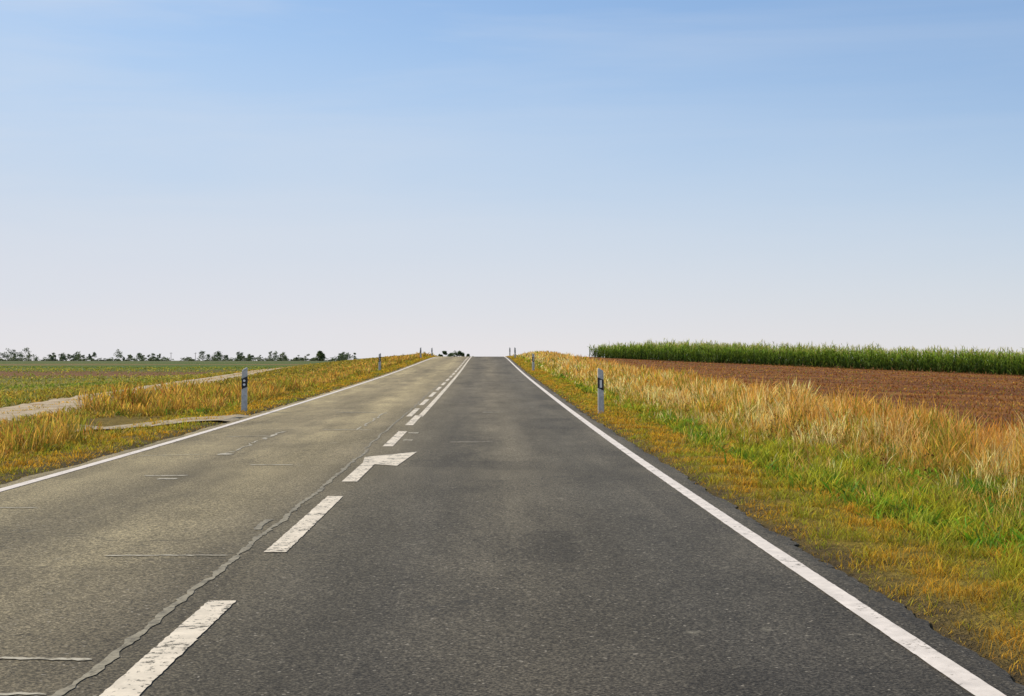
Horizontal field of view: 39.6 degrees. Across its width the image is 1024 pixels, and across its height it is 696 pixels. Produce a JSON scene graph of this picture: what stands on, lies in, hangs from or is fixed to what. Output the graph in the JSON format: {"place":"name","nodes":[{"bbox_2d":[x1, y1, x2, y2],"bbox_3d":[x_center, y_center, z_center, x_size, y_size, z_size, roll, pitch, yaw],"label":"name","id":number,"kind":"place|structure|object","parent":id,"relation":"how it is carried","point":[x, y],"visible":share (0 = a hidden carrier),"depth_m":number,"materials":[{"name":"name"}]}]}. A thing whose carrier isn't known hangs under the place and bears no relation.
{"place":"outdoors","nodes":[
{"label":"outdoors","id":0,"kind":"place"},
{"bbox_2d":[0,366,293,422],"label":"gravel track","id":1,"kind":"structure","parent":0,"point":[17,408],"depth_m":36.53,"materials":[{"name":"grey gravel"}]},
{"bbox_2d":[0,357,1023,695],"bbox_3d":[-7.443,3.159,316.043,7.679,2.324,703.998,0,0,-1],"label":"road","id":2,"kind":"structure","parent":0,"point":[506,529],"depth_m":9.04,"materials":[{"name":"grey asphalt"}]},
{"bbox_2d":[0,412,418,694],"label":"old paint traces","id":3,"kind":"object","parent":2,"relation":"on","point":[20,658],"visible":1,"depth_m":9.78,"materials":[{"name":"grey paint"}]},
{"bbox_2d":[0,356,440,491],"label":"edge line","id":4,"kind":"object","parent":2,"relation":"on","point":[73,469],"visible":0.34,"depth_m":20.95,"materials":[{"name":"paint"}]},
{"bbox_2d":[51,382,440,695],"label":"crack seal","id":5,"kind":"object","parent":2,"relation":"on","point":[108,659],"visible":1,"depth_m":8.24,"materials":[{"name":"grey asphalt"}]},
{"bbox_2d":[99,356,472,695],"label":"line","id":6,"kind":"object","parent":2,"relation":"on","point":[140,675],"visible":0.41,"depth_m":7.16,"materials":[{"name":"paint"}]},
{"bbox_2d":[343,452,415,480],"bbox_3d":[-1.735,1.469,17.918,0.607,0.013,4.725,0,0,2],"label":"arrow marking","id":7,"kind":"object","parent":2,"relation":"on","point":[362,469],"visible":1,"depth_m":18.28,"materials":[{"name":"paint"}]},
{"bbox_2d":[503,356,1005,695],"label":"edge line","id":8,"kind":"object","parent":2,"relation":"on","point":[959,675],"visible":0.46,"depth_m":8.13,"materials":[{"name":"paint"}]},
{"bbox_2d":[0,356,1023,684],"bbox_3d":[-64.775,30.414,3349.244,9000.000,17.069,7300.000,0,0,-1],"label":"ground","id":9,"kind":"structure","parent":0,"point":[962,634],"depth_m":17.46,"materials":[{"name":"soil"}]},
{"bbox_2d":[0,366,290,404],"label":"field crop","id":10,"kind":"object","parent":9,"relation":"on","point":[72,384],"visible":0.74,"depth_m":94.41,"materials":[{"name":"green plant"}]},
{"bbox_2d":[73,414,248,431],"bbox_3d":[-7.001,1.518,28.821,1.782,0.161,5.774,0,0,38],"label":"concrete apron","id":11,"kind":"object","parent":9,"relation":"on","point":[231,418],"visible":0.74,"depth_m":28.99,"materials":[{"name":"grey concrete"}]},
{"bbox_2d":[0,347,360,360],"bbox_3d":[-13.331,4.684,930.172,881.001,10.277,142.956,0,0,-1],"label":"distant tree line","id":12,"kind":"object","parent":9,"relation":"on","point":[342,356],"visible":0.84,"depth_m":912.14,"materials":[{"name":"green plant"}]},
{"bbox_2d":[241,367,247,411],"bbox_3d":[-6.278,0.986,33.390,0.145,1.066,0.139,0,-2,-1],"label":"delineator post","id":13,"kind":"object","parent":9,"relation":"on","point":[244,384],"visible":0.95,"depth_m":33.33,"materials":[{"name":"plastic"}]},
{"bbox_2d":[314,351,325,360],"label":"broadleaf tree","id":14,"kind":"object","parent":9,"relation":"on","point":[320,356],"visible":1,"depth_m":618.02,"materials":[{"name":"green plant"}]},
{"bbox_2d":[378,353,380,370],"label":"delineator post","id":15,"kind":"object","parent":9,"relation":"on","point":[379,365],"visible":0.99,"depth_m":81.81,"materials":[{"name":"plastic"}]},
{"bbox_2d":[438,350,473,356],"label":"roadside bushes","id":16,"kind":"object","parent":9,"relation":"on","point":[460,353],"visible":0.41,"depth_m":511.05,"materials":[{"name":"green plant"}]},
{"bbox_2d":[0,350,1023,674],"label":"grass verge","id":17,"kind":"object","parent":9,"relation":"on","point":[906,428],"depth_m":20.95,"materials":[{"name":"green plant"}]},
{"bbox_2d":[532,353,534,370],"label":"delineator post","id":18,"kind":"object","parent":9,"relation":"on","point":[533,364],"visible":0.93,"depth_m":81.96,"materials":[{"name":"plastic"}]},
{"bbox_2d":[597,368,603,412],"bbox_3d":[2.030,0.991,32.544,0.145,1.066,0.138,-1,-1,-1],"label":"delineator post","id":19,"kind":"object","parent":9,"relation":"on","point":[600,377],"visible":0.94,"depth_m":32.48,"materials":[{"name":"plastic"}]},
{"bbox_2d":[590,358,1023,434],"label":"plowed field","id":20,"kind":"structure","parent":9,"relation":"on","point":[1021,382],"depth_m":74.61,"materials":[{"name":"brown soil"}]},
{"bbox_2d":[0,0,1023,360],"label":"sky","id":21,"kind":"structure","parent":0,"point":[179,179],"materials":[{"name":"blue"}]},
{"bbox_2d":[587,338,1023,375],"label":"corn field","id":22,"kind":"structure","parent":0,"point":[973,362],"depth_m":172.78,"materials":[{"name":"green plant"}]}
]}

